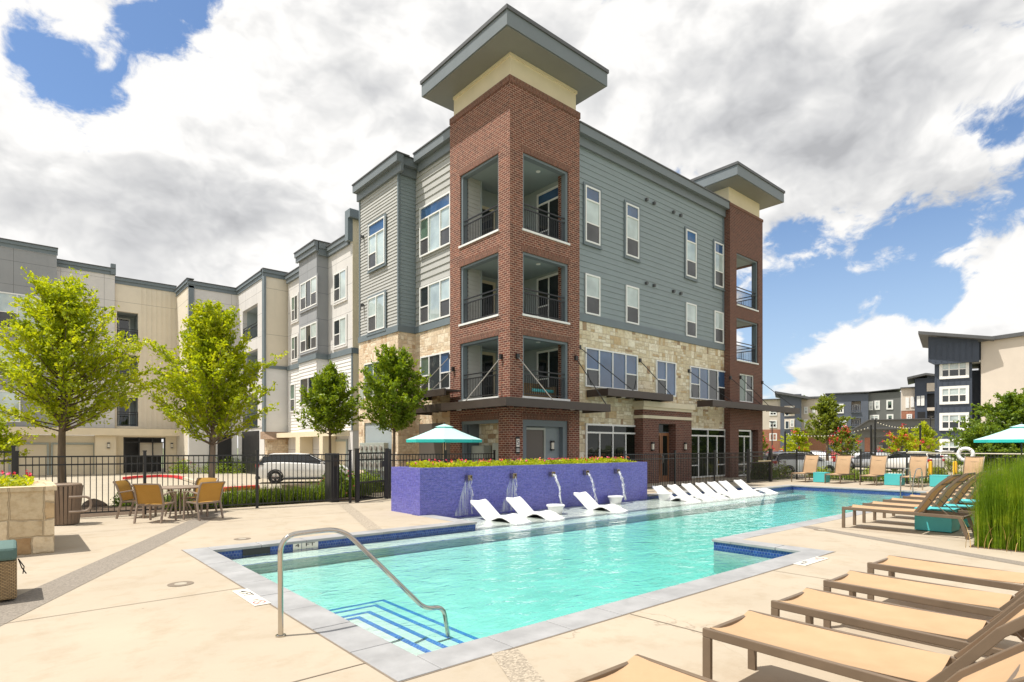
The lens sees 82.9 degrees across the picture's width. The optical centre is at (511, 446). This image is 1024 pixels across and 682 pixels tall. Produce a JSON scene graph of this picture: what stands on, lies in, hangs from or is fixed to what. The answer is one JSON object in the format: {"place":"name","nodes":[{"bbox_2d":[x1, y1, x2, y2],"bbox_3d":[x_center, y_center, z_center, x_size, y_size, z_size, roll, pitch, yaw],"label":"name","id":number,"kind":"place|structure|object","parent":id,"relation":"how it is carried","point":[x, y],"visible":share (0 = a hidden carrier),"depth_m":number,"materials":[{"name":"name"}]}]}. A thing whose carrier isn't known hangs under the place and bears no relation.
{"place":"outdoors","nodes":[
{"label":"outdoors","id":0,"kind":"place"},
{"bbox_2d":[5,468,383,505],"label":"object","id":1,"kind":"object","parent":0,"point":[241,479],"visible":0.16,"depth_m":32.69,"materials":[{"name":"concrete"}]},
{"bbox_2d":[0,414,37,464],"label":"tree","id":2,"kind":"object","parent":1,"relation":"on","point":[6,443],"visible":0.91,"depth_m":15.62,"materials":[{"name":"green plant"}]},
{"bbox_2d":[0,266,163,482],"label":"shade tree","id":3,"kind":"object","parent":1,"relation":"on","point":[67,313],"visible":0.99,"depth_m":17.18,"materials":[{"name":"green plant"}]},
{"bbox_2d":[0,238,288,475],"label":"courtyard building","id":4,"kind":"structure","parent":1,"relation":"on","point":[156,312],"depth_m":40.81,"materials":[{"name":"grey paint"}]},
{"bbox_2d":[0,291,40,328],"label":"window","id":5,"kind":"structure","parent":4,"relation":"in","point":[5,297],"depth_m":37.23,"materials":[{"name":"glass"}]},
{"bbox_2d":[16,443,48,475],"bbox_3d":[-31.879,0.810,38.558,1.670,2.180,0.140,0,0,-41],"label":"garage door","id":6,"kind":"structure","parent":4,"relation":"in","point":[38,450],"depth_m":38.61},
{"bbox_2d":[51,443,93,474],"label":"garage door","id":7,"kind":"structure","parent":4,"relation":"in","point":[79,449],"depth_m":40.08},
{"bbox_2d":[255,453,348,483],"bbox_3d":[-11.110,1.109,30.997,4.640,1.578,2.180,0,0,-16],"label":"parked car","id":8,"kind":"object","parent":1,"relation":"on","point":[288,470],"visible":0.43,"depth_m":30.03,"materials":[{"name":"white paint"}]},
{"bbox_2d":[161,448,255,542],"bbox_3d":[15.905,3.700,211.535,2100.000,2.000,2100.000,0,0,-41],"label":"ground","id":9,"kind":"structure","parent":0,"point":[163,460],"depth_m":133.91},
{"bbox_2d":[763,391,827,450],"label":"corner building","id":10,"kind":"structure","parent":9,"relation":"on","point":[787,423],"depth_m":135.41,"materials":[{"name":"stone"}]},
{"bbox_2d":[825,388,900,450],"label":"slate building","id":11,"kind":"structure","parent":9,"relation":"on","point":[861,407],"depth_m":130.36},
{"bbox_2d":[80,483,354,517],"bbox_3d":[-12.855,2.220,18.166,22.200,1.000,9.690,0,0,-41],"label":"planting bed","id":12,"kind":"object","parent":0,"point":[111,508],"visible":0.06,"depth_m":16.25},
{"bbox_2d":[129,299,288,477],"bbox_3d":[-9.441,-1.466,18.433,4.294,6.442,4.274,0,0,-41],"label":"shade tree","id":13,"kind":"object","parent":12,"relation":"on","point":[211,356],"visible":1,"depth_m":17.89,"materials":[{"name":"green plant"}]},
{"bbox_2d":[164,474,377,510],"bbox_3d":[-7.093,1.326,18.306,2.970,0.747,7.515,0,0,28],"label":"strappy border","id":14,"kind":"object","parent":12,"relation":"on","point":[262,496],"visible":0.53,"depth_m":17.27,"materials":[{"name":"green plant"}]},
{"bbox_2d":[292,359,367,452],"bbox_3d":[-7.723,-0.904,24.495,2.976,5.616,3.357,0,0,-41],"label":"young tree","id":15,"kind":"object","parent":12,"relation":"on","point":[328,394],"visible":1,"depth_m":24.09,"materials":[{"name":"green plant"}]},
{"bbox_2d":[276,208,358,479],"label":"townhouse block","id":16,"kind":"structure","parent":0,"point":[322,280],"depth_m":33.66,"materials":[{"name":"white paint"}]},
{"bbox_2d":[299,273,317,313],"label":"window","id":17,"kind":"structure","parent":16,"relation":"in","point":[309,287],"depth_m":34.28,"materials":[{"name":"clear glass"}]},
{"bbox_2d":[299,319,317,355],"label":"window","id":18,"kind":"structure","parent":16,"relation":"in","point":[309,331],"depth_m":34.28,"materials":[{"name":"clear glass"}]},
{"bbox_2d":[332,266,347,305],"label":"window","id":19,"kind":"structure","parent":16,"relation":"in","point":[340,276],"depth_m":32.67,"materials":[{"name":"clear glass"}]},
{"bbox_2d":[333,314,347,350],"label":"window","id":20,"kind":"structure","parent":16,"relation":"in","point":[339,323],"depth_m":32.67,"materials":[{"name":"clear glass"}]},
{"bbox_2d":[356,344,431,466],"bbox_3d":[-4.628,-1.070,22.551,3.200,5.945,2.922,0,0,19],"label":"young tree","id":21,"kind":"object","parent":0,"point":[394,371],"visible":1,"depth_m":22.22,"materials":[{"name":"green plant"}]},
{"bbox_2d":[0,475,1023,681],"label":"pool deck","id":22,"kind":"structure","parent":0,"point":[224,635],"depth_m":5.81,"materials":[{"name":"beige concrete"}]},
{"bbox_2d":[0,540,26,599],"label":"wicker ottoman","id":23,"kind":"object","parent":22,"relation":"on","point":[8,569],"visible":1,"depth_m":6.33,"materials":[{"name":"brown wicker"}]},
{"bbox_2d":[0,480,56,555],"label":"stone planter","id":24,"kind":"object","parent":22,"relation":"on","point":[27,518],"visible":0.88,"depth_m":9.12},
{"bbox_2d":[0,470,34,486],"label":"flower bed","id":25,"kind":"object","parent":24,"relation":"on","point":[7,480],"visible":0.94,"depth_m":9.50,"materials":[{"name":"yellow plant"}]},
{"bbox_2d":[54,482,91,524],"bbox_3d":[-9.706,1.236,12.682,0.787,0.892,0.736,0,0,-41],"label":"litter bin","id":26,"kind":"object","parent":22,"relation":"on","point":[68,496],"visible":0.86,"depth_m":12.51,"materials":[{"name":"wood"}]},
{"bbox_2d":[0,511,227,625],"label":"aggregate strip","id":27,"kind":"object","parent":22,"relation":"on","point":[23,603],"visible":1,"depth_m":7.70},
{"bbox_2d":[113,480,156,518],"bbox_3d":[-9.105,1.255,14.005,0.706,0.898,0.625,0,0,-7],"label":"patio chair","id":28,"kind":"object","parent":22,"relation":"on","point":[125,490],"visible":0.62,"depth_m":13.87,"materials":[{"name":"fabric"}]},
{"bbox_2d":[131,483,176,523],"bbox_3d":[-8.087,1.255,13.120,0.625,0.898,0.706,0,0,-2],"label":"patio chair","id":29,"kind":"object","parent":22,"relation":"on","point":[148,494],"visible":1,"depth_m":12.93,"materials":[{"name":"fabric"}]},
{"bbox_2d":[15,450,351,514],"bbox_3d":[-8.073,0.895,15.375,7.816,1.610,0.103,0,0,-35],"label":"metal fence","id":30,"kind":"object","parent":22,"relation":"on","point":[144,463],"visible":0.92,"depth_m":15.53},
{"bbox_2d":[182,481,225,520],"bbox_3d":[-7.246,1.255,13.651,0.706,0.898,0.625,0,0,29],"label":"patio chair","id":31,"kind":"object","parent":22,"relation":"on","point":[207,493],"visible":1,"depth_m":13.54,"materials":[{"name":"fabric"}]},
{"bbox_2d":[325,453,338,501],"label":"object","id":32,"kind":"structure","parent":22,"relation":"on","point":[331,478],"depth_m":17.77,"materials":[{"name":"black metal"}]},
{"bbox_2d":[339,504,381,529],"bbox_3d":[-3.893,1.696,14.524,0.300,0.001,5.730,0,0,-22],"label":"aggregate strip","id":33,"kind":"object","parent":22,"relation":"on","point":[363,520],"visible":1,"depth_m":13.91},
{"bbox_2d":[275,527,449,637],"bbox_3d":[-1.399,1.425,5.788,1.878,1.319,0.090,0,0,-41],"label":"hand rail","id":34,"kind":"object","parent":22,"relation":"on","point":[372,557],"visible":1,"depth_m":5.50,"materials":[{"name":"silver metal"}]},
{"bbox_2d":[354,448,388,502],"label":"metal gate","id":35,"kind":"structure","parent":22,"relation":"on","point":[370,490],"depth_m":18.30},
{"bbox_2d":[388,450,495,497],"bbox_3d":[-2.365,0.910,20.653,4.534,1.580,0.084,0,0,-41],"label":"metal fence","id":36,"kind":"object","parent":22,"relation":"on","point":[400,460],"visible":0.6,"depth_m":19.92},
{"bbox_2d":[406,422,481,462],"bbox_3d":[-2.328,0.425,19.959,2.410,2.550,2.410,0,0,-29],"label":"parasol","id":37,"kind":"object","parent":22,"relation":"on","point":[444,433],"visible":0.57,"depth_m":19.29,"materials":[{"name":"fabric"}]},
{"bbox_2d":[492,649,544,681],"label":"aggregate strip","id":38,"kind":"object","parent":22,"relation":"on","point":[515,665],"visible":1,"depth_m":4.47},
{"bbox_2d":[391,462,646,517],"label":"fountain wall","id":39,"kind":"structure","parent":22,"relation":"on","point":[438,491],"depth_m":16.09,"materials":[{"name":"blue tile"}]},
{"bbox_2d":[406,456,636,467],"bbox_3d":[0.777,0.469,17.849,8.616,0.322,1.236,0,0,-41],"label":"flower bed","id":40,"kind":"object","parent":39,"relation":"on","point":[460,463],"visible":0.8,"depth_m":16.79,"materials":[{"name":"yellow plant"}]},
{"bbox_2d":[231,491,869,655],"bbox_3d":[5.444,2.219,15.485,23.550,0.763,8.280,0,0,-41],"label":"pool basin","id":41,"kind":"object","parent":22,"relation":"in","point":[474,608],"visible":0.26,"depth_m":10.02,"materials":[{"name":"liquid"}]},
{"bbox_2d":[242,498,775,652],"bbox_3d":[5.359,2.020,13.744,21.150,0.374,5.750,0,0,-41],"label":"step edge tile","id":42,"kind":"object","parent":41,"relation":"on","point":[415,645],"visible":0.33,"depth_m":6.80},
{"bbox_2d":[227,488,908,638],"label":"pool water","id":43,"kind":"structure","parent":41,"relation":"in","point":[855,497],"depth_m":14.36,"materials":[{"name":"liquid"}]},
{"bbox_2d":[470,499,530,525],"bbox_3d":[-0.286,1.616,14.493,1.620,0.502,0.560,0,0,43],"label":"pool lounger","id":44,"kind":"object","parent":43,"relation":"on","point":[485,509],"visible":0.94,"depth_m":14.57,"materials":[{"name":"white plastic"}]},
{"bbox_2d":[506,496,565,520],"bbox_3d":[0.610,1.616,15.262,1.620,0.502,0.560,0,0,45],"label":"pool lounger","id":45,"kind":"object","parent":43,"relation":"on","point":[520,505],"visible":0.91,"depth_m":15.35,"materials":[{"name":"white plastic"}]},
{"bbox_2d":[574,491,628,513],"bbox_3d":[2.590,1.616,16.961,0.560,0.502,1.620,0,0,-41],"label":"pool lounger","id":46,"kind":"object","parent":43,"relation":"on","point":[586,500],"visible":0.92,"depth_m":17.09,"materials":[{"name":"white plastic"}]},
{"bbox_2d":[217,486,919,558],"bbox_3d":[5.444,1.817,15.485,23.550,0.165,8.280,0,0,-41],"label":"waterline tile","id":47,"kind":"object","parent":41,"relation":"attached to","point":[718,546],"visible":0.27,"depth_m":11.07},
{"bbox_2d":[714,490,899,573],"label":"pool wall","id":48,"kind":"structure","parent":41,"relation":"attached to","point":[736,561],"depth_m":10.44,"materials":[{"name":"paint"}]},
{"bbox_2d":[183,485,928,681],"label":"pool coping","id":49,"kind":"object","parent":22,"relation":"on","point":[393,661],"visible":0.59,"depth_m":6.19,"materials":[{"name":"concrete"}]},
{"bbox_2d":[182,550,832,681],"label":"coping joint","id":50,"kind":"object","parent":49,"relation":"on","point":[470,660],"visible":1,"depth_m":5.28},
{"bbox_2d":[623,450,748,488],"bbox_3d":[7.594,0.920,24.234,9.164,1.560,0.099,0,0,-40],"label":"metal fence","id":51,"kind":"object","parent":22,"relation":"on","point":[713,457],"visible":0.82,"depth_m":24.44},
{"bbox_2d":[747,449,771,482],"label":"metal gate","id":52,"kind":"structure","parent":22,"relation":"on","point":[760,470],"depth_m":27.87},
{"bbox_2d":[574,642,1023,681],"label":"sun lounger","id":53,"kind":"object","parent":22,"relation":"on","point":[1006,665],"visible":1,"depth_m":3.15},
{"bbox_2d":[824,455,855,483],"bbox_3d":[15.543,1.052,27.433,2.148,1.313,0.680,0,0,-43],"label":"sun lounger","id":54,"kind":"object","parent":22,"relation":"on","point":[842,464],"visible":0.99,"depth_m":27.66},
{"bbox_2d":[702,603,1023,681],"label":"sun lounger","id":55,"kind":"object","parent":22,"relation":"on","point":[837,652],"visible":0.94,"depth_m":3.63,"materials":[{"name":"fabric"}]},
{"bbox_2d":[859,455,887,485],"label":"sun lounger","id":56,"kind":"object","parent":22,"relation":"on","point":[877,465],"visible":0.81,"depth_m":26.53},
{"bbox_2d":[771,588,1023,656],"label":"sun lounger","id":57,"kind":"object","parent":22,"relation":"on","point":[810,604],"visible":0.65,"depth_m":4.36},
{"bbox_2d":[772,449,1023,486],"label":"metal fence","id":58,"kind":"object","parent":22,"relation":"on","point":[795,455],"visible":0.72,"depth_m":27.86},
{"bbox_2d":[842,474,973,539],"bbox_3d":[7.891,1.116,11.597,0.680,1.184,2.148,0,0,-42],"label":"sun lounger","id":59,"kind":"object","parent":22,"relation":"on","point":[928,500],"visible":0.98,"depth_m":11.28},
{"bbox_2d":[803,526,1023,565],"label":"aggregate strip","id":60,"kind":"object","parent":22,"relation":"on","point":[939,549],"visible":1,"depth_m":9.76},
{"bbox_2d":[900,456,929,487],"bbox_3d":[17.513,1.052,25.142,2.148,1.313,0.680,0,0,-43],"label":"sun lounger","id":61,"kind":"object","parent":22,"relation":"on","point":[915,462],"visible":0.9,"depth_m":25.38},
{"bbox_2d":[862,472,976,522],"bbox_3d":[8.789,1.116,12.370,0.680,1.184,2.148,0,0,-40],"label":"sun lounger","id":62,"kind":"object","parent":22,"relation":"on","point":[945,496],"visible":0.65,"depth_m":12.13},
{"bbox_2d":[823,570,1023,627],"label":"sun lounger","id":63,"kind":"object","parent":22,"relation":"on","point":[852,582],"visible":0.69,"depth_m":5.13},
{"bbox_2d":[883,471,986,517],"bbox_3d":[9.802,1.116,13.241,0.680,1.184,2.148,0,0,-40],"label":"sun lounger","id":64,"kind":"object","parent":22,"relation":"on","point":[964,491],"visible":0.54,"depth_m":13.10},
{"bbox_2d":[914,506,959,532],"bbox_3d":[8.644,1.462,11.788,0.628,0.445,0.628,0,0,-41],"label":"box table","id":65,"kind":"object","parent":22,"relation":"on","point":[948,525],"visible":0.81,"depth_m":11.57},
{"bbox_2d":[867,555,1023,599],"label":"sun lounger","id":66,"kind":"object","parent":22,"relation":"on","point":[892,565],"visible":0.83,"depth_m":5.98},
{"bbox_2d":[969,544,1023,552],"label":"planting bed","id":67,"kind":"object","parent":22,"relation":"in","point":[996,549],"visible":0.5,"depth_m":9.57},
{"bbox_2d":[949,452,1023,551],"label":"ornamental grass","id":68,"kind":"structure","parent":67,"relation":"on","point":[999,509],"depth_m":9.68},
{"bbox_2d":[974,422,1023,456],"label":"parasol","id":69,"kind":"object","parent":22,"relation":"on","point":[1014,434],"visible":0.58,"depth_m":19.80,"materials":[{"name":"fabric"}]},
{"bbox_2d":[0,0,1023,447],"label":"sky","id":70,"kind":"structure","parent":0,"point":[170,142],"materials":[{"name":"white"}]},
{"bbox_2d":[352,3,799,483],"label":"apartment building","id":71,"kind":"structure","parent":0,"point":[615,267],"depth_m":25.54,"materials":[{"name":"red brick"}]},
{"bbox_2d":[359,443,387,470],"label":"meter bank","id":72,"kind":"structure","parent":71,"relation":"attached to","point":[371,447],"depth_m":27.89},
{"bbox_2d":[366,290,385,335],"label":"window","id":73,"kind":"structure","parent":71,"relation":"in","point":[376,303],"depth_m":28.14,"materials":[{"name":"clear glass"}]},
{"bbox_2d":[367,213,386,273],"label":"window","id":74,"kind":"structure","parent":71,"relation":"in","point":[377,228],"depth_m":28.09,"materials":[{"name":"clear glass"}]},
{"bbox_2d":[419,191,449,257],"bbox_3d":[-3.448,-9.885,25.881,0.066,2.270,2.500,0,0,-41],"label":"window","id":75,"kind":"structure","parent":71,"relation":"in","point":[434,217],"depth_m":25.91,"materials":[{"name":"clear glass"}]},
{"bbox_2d":[419,276,449,324],"bbox_3d":[-3.448,-6.500,25.881,0.066,1.720,2.500,0,0,-41],"label":"window","id":76,"kind":"structure","parent":71,"relation":"in","point":[434,298],"depth_m":25.91,"materials":[{"name":"clear glass"}]},
{"bbox_2d":[419,423,449,461],"bbox_3d":[-3.387,0.325,25.842,0.028,2.750,2.800,0,0,-41],"label":"service door","id":77,"kind":"structure","parent":71,"relation":"in","point":[424,448],"depth_m":26.10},
{"bbox_2d":[420,350,449,390],"bbox_3d":[-3.425,-3.325,25.855,0.066,1.650,2.430,0,0,-41],"label":"window","id":78,"kind":"structure","parent":71,"relation":"in","point":[429,364],"depth_m":25.80,"materials":[{"name":"clear glass"}]},
{"bbox_2d":[482,351,495,397],"bbox_3d":[-1.103,-3.025,25.396,0.950,2.250,0.046,0,0,-41],"label":"balcony door","id":79,"kind":"structure","parent":71,"relation":"in","point":[488,358],"depth_m":25.46,"materials":[{"name":"glass"}]},
{"bbox_2d":[482,280,495,317],"bbox_3d":[-1.103,-6.145,25.396,0.950,2.250,0.046,0,0,-41],"label":"balcony door","id":80,"kind":"structure","parent":71,"relation":"in","point":[487,286],"depth_m":25.42,"materials":[{"name":"glass"}]},
{"bbox_2d":[526,427,545,460],"bbox_3d":[0.890,0.475,22.735,1.120,2.450,0.092,0,0,-41],"label":"utility door","id":81,"kind":"structure","parent":71,"relation":"in","point":[535,437],"depth_m":22.77,"materials":[{"name":"grey metal"}]},
{"bbox_2d":[537,348,557,397],"bbox_3d":[1.597,-3.035,24.754,0.046,2.230,1.550,0,0,-41],"label":"balcony door","id":82,"kind":"structure","parent":71,"relation":"in","point":[547,360],"depth_m":24.77,"materials":[{"name":"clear glass"}]},
{"bbox_2d":[537,272,557,319],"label":"balcony window","id":83,"kind":"structure","parent":71,"relation":"in","point":[547,284],"depth_m":24.77,"materials":[{"name":"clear glass"}]},
{"bbox_2d":[537,185,557,237],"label":"balcony window","id":84,"kind":"structure","parent":71,"relation":"in","point":[547,200],"depth_m":24.76,"materials":[{"name":"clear glass"}]},
{"bbox_2d":[585,273,599,316],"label":"window","id":85,"kind":"structure","parent":71,"relation":"in","point":[592,282],"depth_m":24.97,"materials":[{"name":"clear glass"}]},
{"bbox_2d":[583,182,602,249],"bbox_3d":[3.483,-9.935,24.972,1.190,2.650,0.071,0,0,-41],"label":"window","id":86,"kind":"structure","parent":71,"relation":"in","point":[592,195],"depth_m":24.97,"materials":[{"name":"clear glass"}]},
{"bbox_2d":[585,423,634,461],"bbox_3d":[4.490,0.310,25.841,3.570,2.620,0.066,0,0,-41],"label":"window","id":87,"kind":"structure","parent":71,"relation":"in","point":[604,440],"depth_m":25.71,"materials":[{"name":"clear glass"}]},
{"bbox_2d":[585,347,637,390],"bbox_3d":[4.483,-3.410,25.835,3.590,1.680,0.066,0,0,-41],"label":"window","id":88,"kind":"structure","parent":71,"relation":"in","point":[624,366],"depth_m":25.76,"materials":[{"name":"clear glass"}]},
{"bbox_2d":[625,285,638,324],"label":"window","id":89,"kind":"structure","parent":71,"relation":"in","point":[631,293],"depth_m":26.74,"materials":[{"name":"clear glass"}]},
{"bbox_2d":[624,200,640,262],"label":"window","id":90,"kind":"structure","parent":71,"relation":"in","point":[631,210],"depth_m":26.74,"materials":[{"name":"clear glass"}]},
{"bbox_2d":[659,425,668,481],"bbox_3d":[7.200,0.320,28.066,1.280,2.760,0.065,0,0,-41],"label":"entrance door","id":91,"kind":"structure","parent":71,"relation":"in","point":[663,437],"depth_m":28.21,"materials":[{"name":"brown wood"}]},
{"bbox_2d":[656,360,675,396],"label":"window","id":92,"kind":"structure","parent":71,"relation":"in","point":[665,370],"depth_m":28.48,"materials":[{"name":"clear glass"}]},
{"bbox_2d":[684,226,697,281],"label":"window","id":93,"kind":"structure","parent":71,"relation":"in","point":[690,234],"depth_m":29.93,"materials":[{"name":"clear glass"}]},
{"bbox_2d":[686,302,696,337],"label":"window","id":94,"kind":"structure","parent":71,"relation":"in","point":[691,309],"depth_m":29.97,"materials":[{"name":"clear glass"}]},
{"bbox_2d":[689,366,724,400],"bbox_3d":[10.517,-3.340,31.025,3.550,1.680,0.066,0,0,-41],"label":"window","id":95,"kind":"structure","parent":71,"relation":"in","point":[698,389],"depth_m":30.92,"materials":[{"name":"clear glass"}]},
{"bbox_2d":[692,428,724,477],"bbox_3d":[10.457,0.325,30.973,3.650,2.590,0.066,0,0,-41],"label":"window","id":96,"kind":"structure","parent":71,"relation":"in","point":[703,440],"depth_m":30.93,"materials":[{"name":"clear glass"}]},
{"bbox_2d":[713,239,724,290],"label":"window","id":97,"kind":"structure","parent":71,"relation":"in","point":[718,247],"depth_m":31.71,"materials":[{"name":"clear glass"}]},
{"bbox_2d":[739,430,750,475],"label":"window","id":98,"kind":"structure","parent":71,"relation":"in","point":[744,435],"depth_m":33.04,"materials":[{"name":"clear glass"}]},
{"bbox_2d":[780,465,988,478],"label":"parking lot","id":99,"kind":"structure","parent":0,"point":[949,472],"depth_m":45.31,"materials":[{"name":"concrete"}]},
{"bbox_2d":[780,427,812,450],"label":"flowering myrtle","id":100,"kind":"object","parent":99,"relation":"on","point":[793,445],"visible":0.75,"depth_m":45.71,"materials":[{"name":"green plant"}]},
{"bbox_2d":[763,452,834,474],"bbox_3d":[18.630,1.109,37.499,4.640,1.578,2.180,0,0,-8],"label":"parked car","id":101,"kind":"object","parent":99,"relation":"on","point":[789,460],"visible":0.25,"depth_m":36.69,"materials":[{"name":"white paint"}]},
{"bbox_2d":[796,393,858,460],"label":"parking tree","id":102,"kind":"object","parent":99,"relation":"on","point":[825,407],"visible":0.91,"depth_m":46.62,"materials":[{"name":"green plant"}]},
{"bbox_2d":[827,425,861,456],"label":"flowering myrtle","id":103,"kind":"object","parent":99,"relation":"on","point":[847,439],"visible":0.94,"depth_m":44.78,"materials":[{"name":"green plant"}]},
{"bbox_2d":[878,423,924,470],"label":"flowering myrtle","id":104,"kind":"object","parent":99,"relation":"on","point":[896,444],"visible":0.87,"depth_m":45.77,"materials":[{"name":"green plant"}]},
{"bbox_2d":[869,451,944,470],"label":"parked car","id":105,"kind":"object","parent":99,"relation":"on","point":[903,463],"visible":0.26,"depth_m":43.14,"materials":[{"name":"white paint"}]},
{"bbox_2d":[903,421,949,451],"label":"tree","id":106,"kind":"object","parent":99,"relation":"on","point":[927,439],"visible":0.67,"depth_m":48.54,"materials":[{"name":"green plant"}]},
{"bbox_2d":[942,388,1023,466],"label":"tree","id":107,"kind":"object","parent":99,"relation":"on","point":[1008,412],"visible":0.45,"depth_m":36.15,"materials":[{"name":"green plant"}]},
{"bbox_2d":[948,424,1022,472],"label":"tree","id":108,"kind":"object","parent":99,"relation":"on","point":[979,432],"visible":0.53,"depth_m":34.57,"materials":[{"name":"green plant"}]},
{"bbox_2d":[851,418,934,452],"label":"entrance pavilion","id":109,"kind":"structure","parent":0,"point":[882,430],"depth_m":93.62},
{"bbox_2d":[900,373,934,418],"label":"stepped building","id":110,"kind":"structure","parent":0,"point":[918,400],"depth_m":104.57,"materials":[{"name":"grey brick"}]},
{"bbox_2d":[918,331,1023,456],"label":"navy building","id":111,"kind":"structure","parent":0,"point":[997,362],"depth_m":65.37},
{"bbox_2d":[939,363,968,378],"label":"window","id":112,"kind":"structure","parent":111,"relation":"in","point":[957,370],"depth_m":66.03,"materials":[{"name":"clear glass"}]},
{"bbox_2d":[939,385,968,404],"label":"window","id":113,"kind":"structure","parent":111,"relation":"in","point":[947,394],"depth_m":66.03,"materials":[{"name":"clear glass"}]},
{"bbox_2d":[939,412,968,430],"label":"window","id":114,"kind":"structure","parent":111,"relation":"in","point":[946,422],"depth_m":66.19,"materials":[{"name":"clear glass"}]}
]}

